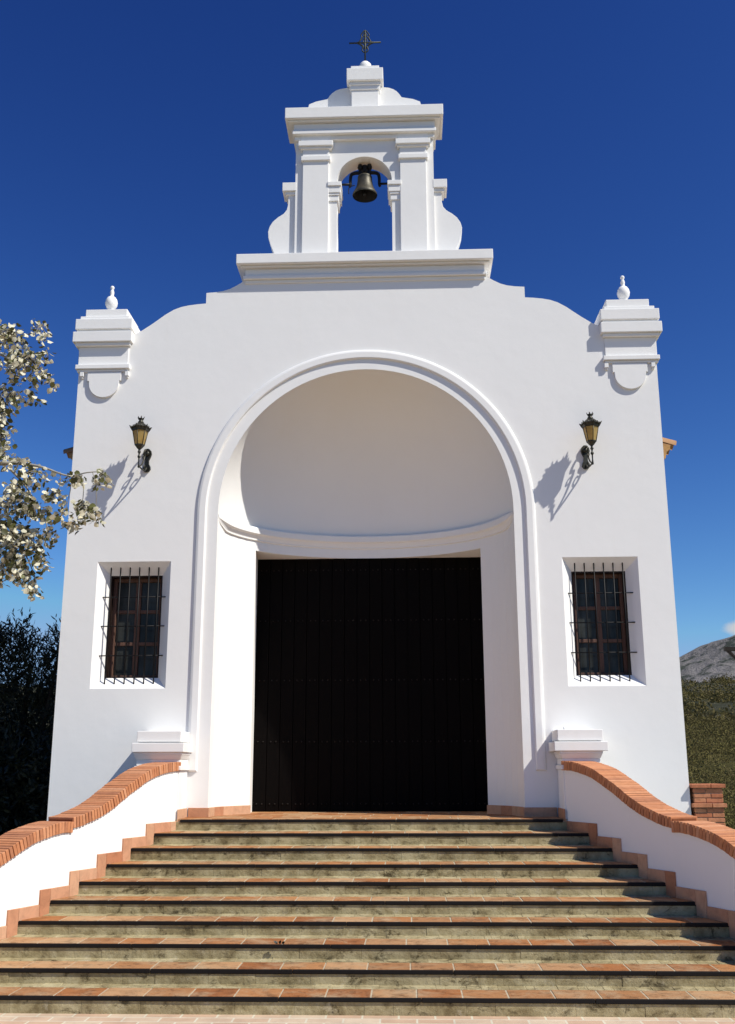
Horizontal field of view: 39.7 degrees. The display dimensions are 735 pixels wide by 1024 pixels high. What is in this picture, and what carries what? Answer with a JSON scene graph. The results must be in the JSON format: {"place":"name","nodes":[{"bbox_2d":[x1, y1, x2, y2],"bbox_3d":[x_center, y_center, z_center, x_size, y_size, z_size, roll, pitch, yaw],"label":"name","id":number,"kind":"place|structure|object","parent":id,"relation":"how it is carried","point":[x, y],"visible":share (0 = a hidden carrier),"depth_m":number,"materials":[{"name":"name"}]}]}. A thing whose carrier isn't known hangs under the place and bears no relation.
{"place":"outdoors","nodes":[
{"label":"outdoors","id":0,"kind":"place"},
{"bbox_2d":[0,1013,734,1023],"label":"pavement","id":1,"kind":"structure","parent":0,"point":[21,1018],"depth_m":7.74,"materials":[{"name":"stone"}]},
{"bbox_2d":[0,0,734,686],"label":"sky","id":2,"kind":"structure","parent":0,"point":[145,146],"materials":[{"name":"blue"}]},
{"bbox_2d":[2,681,734,827],"bbox_3d":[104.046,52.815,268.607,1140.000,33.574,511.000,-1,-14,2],"label":"hillside","id":3,"kind":"structure","parent":0,"point":[716,706],"depth_m":67.15,"materials":[{"name":"green plant"}]},
{"bbox_2d":[681,672,734,828],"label":"scrub","id":4,"kind":"object","parent":3,"relation":"on","point":[715,726],"visible":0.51,"depth_m":67.13,"materials":[{"name":"green plant"}]},
{"bbox_2d":[679,635,734,682],"bbox_3d":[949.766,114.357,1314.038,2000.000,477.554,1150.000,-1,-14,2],"label":"mountain","id":5,"kind":"structure","parent":0,"point":[699,664],"depth_m":1118.40,"materials":[{"name":"grey stone"}]},
{"label":"ground","id":6,"kind":"structure","parent":0,"visible":0},
{"bbox_2d":[0,607,60,826],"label":"evergreen tree","id":7,"kind":"object","parent":6,"relation":"on","point":[42,706],"visible":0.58,"depth_m":14.76,"materials":[{"name":"green plant"}]},
{"bbox_2d":[0,319,113,601],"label":"poplar tree","id":8,"kind":"object","parent":6,"relation":"on","point":[12,538],"visible":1,"depth_m":8.58,"materials":[{"name":"grey plant"}]},
{"bbox_2d":[0,731,192,938],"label":"stair parapet","id":9,"kind":"structure","parent":6,"relation":"on","point":[43,864],"depth_m":10.44,"materials":[{"name":"white paint"}]},
{"bbox_2d":[0,811,734,1017],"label":"staircase","id":10,"kind":"structure","parent":6,"relation":"on","point":[427,913],"depth_m":9.12,"materials":[{"name":"stone"}]},
{"bbox_2d":[47,30,690,820],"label":"chapel","id":11,"kind":"structure","parent":6,"relation":"on","point":[371,536],"depth_m":13.61,"materials":[{"name":"white paint"}]},
{"bbox_2d":[90,561,170,688],"bbox_3d":[-2.975,1.455,13.000,0.947,1.607,0.340,-1,-14,2],"label":"window","id":12,"kind":"structure","parent":11,"relation":"in","point":[131,615],"depth_m":13.02,"materials":[{"name":"white paint"}]},
{"bbox_2d":[129,416,151,471],"bbox_3d":[-2.926,-0.889,13.202,0.254,0.703,0.416,-3,-14,11],"label":"wall lantern","id":13,"kind":"object","parent":11,"relation":"attached to","point":[140,429],"depth_m":13.12,"materials":[{"name":"brown metal"}]},
{"bbox_2d":[253,558,369,810],"bbox_3d":[-0.761,2.332,14.150,1.582,3.493,0.072,-1,-14,2],"label":"door leaf","id":14,"kind":"structure","parent":11,"relation":"in","point":[338,779],"depth_m":14.10,"materials":[{"name":"black wood"}]},
{"bbox_2d":[342,164,386,202],"bbox_3d":[-0.037,-4.712,14.470,0.840,0.500,0.356,-1,-14,2],"label":"bell","id":15,"kind":"object","parent":11,"relation":"hanging from","point":[364,191],"visible":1,"depth_m":14.46,"materials":[{"name":"grey metal"}]},
{"bbox_2d":[370,557,487,810],"bbox_3d":[0.827,2.314,14.092,1.582,3.493,0.072,-1,-14,2],"label":"door leaf","id":16,"kind":"structure","parent":11,"relation":"in","point":[393,751],"depth_m":14.04,"materials":[{"name":"black wood"}]},
{"bbox_2d":[579,412,601,468],"bbox_3d":[2.833,-0.920,12.981,0.254,0.703,0.416,2,-14,-7],"label":"wall lantern","id":17,"kind":"object","parent":11,"relation":"attached to","point":[589,425],"depth_m":12.90,"materials":[{"name":"brown metal"}]},
{"bbox_2d":[562,556,645,685],"bbox_3d":[2.930,1.385,12.783,0.947,1.607,0.340,-1,-14,2],"label":"window","id":18,"kind":"structure","parent":11,"relation":"in","point":[604,630],"depth_m":12.81,"materials":[{"name":"white paint"}]},
{"bbox_2d":[548,727,734,938],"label":"stair parapet","id":19,"kind":"structure","parent":6,"relation":"on","point":[627,819],"depth_m":10.32,"materials":[{"name":"white paint"}]},
{"bbox_2d":[689,784,726,825],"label":"brick pillar","id":20,"kind":"structure","parent":6,"relation":"on","point":[707,803],"depth_m":12.02,"materials":[{"name":"orange brick"}]},
{"bbox_2d":[723,647,734,658],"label":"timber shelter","id":21,"kind":"object","parent":6,"relation":"on","point":[728,650],"visible":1,"depth_m":17.39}
]}

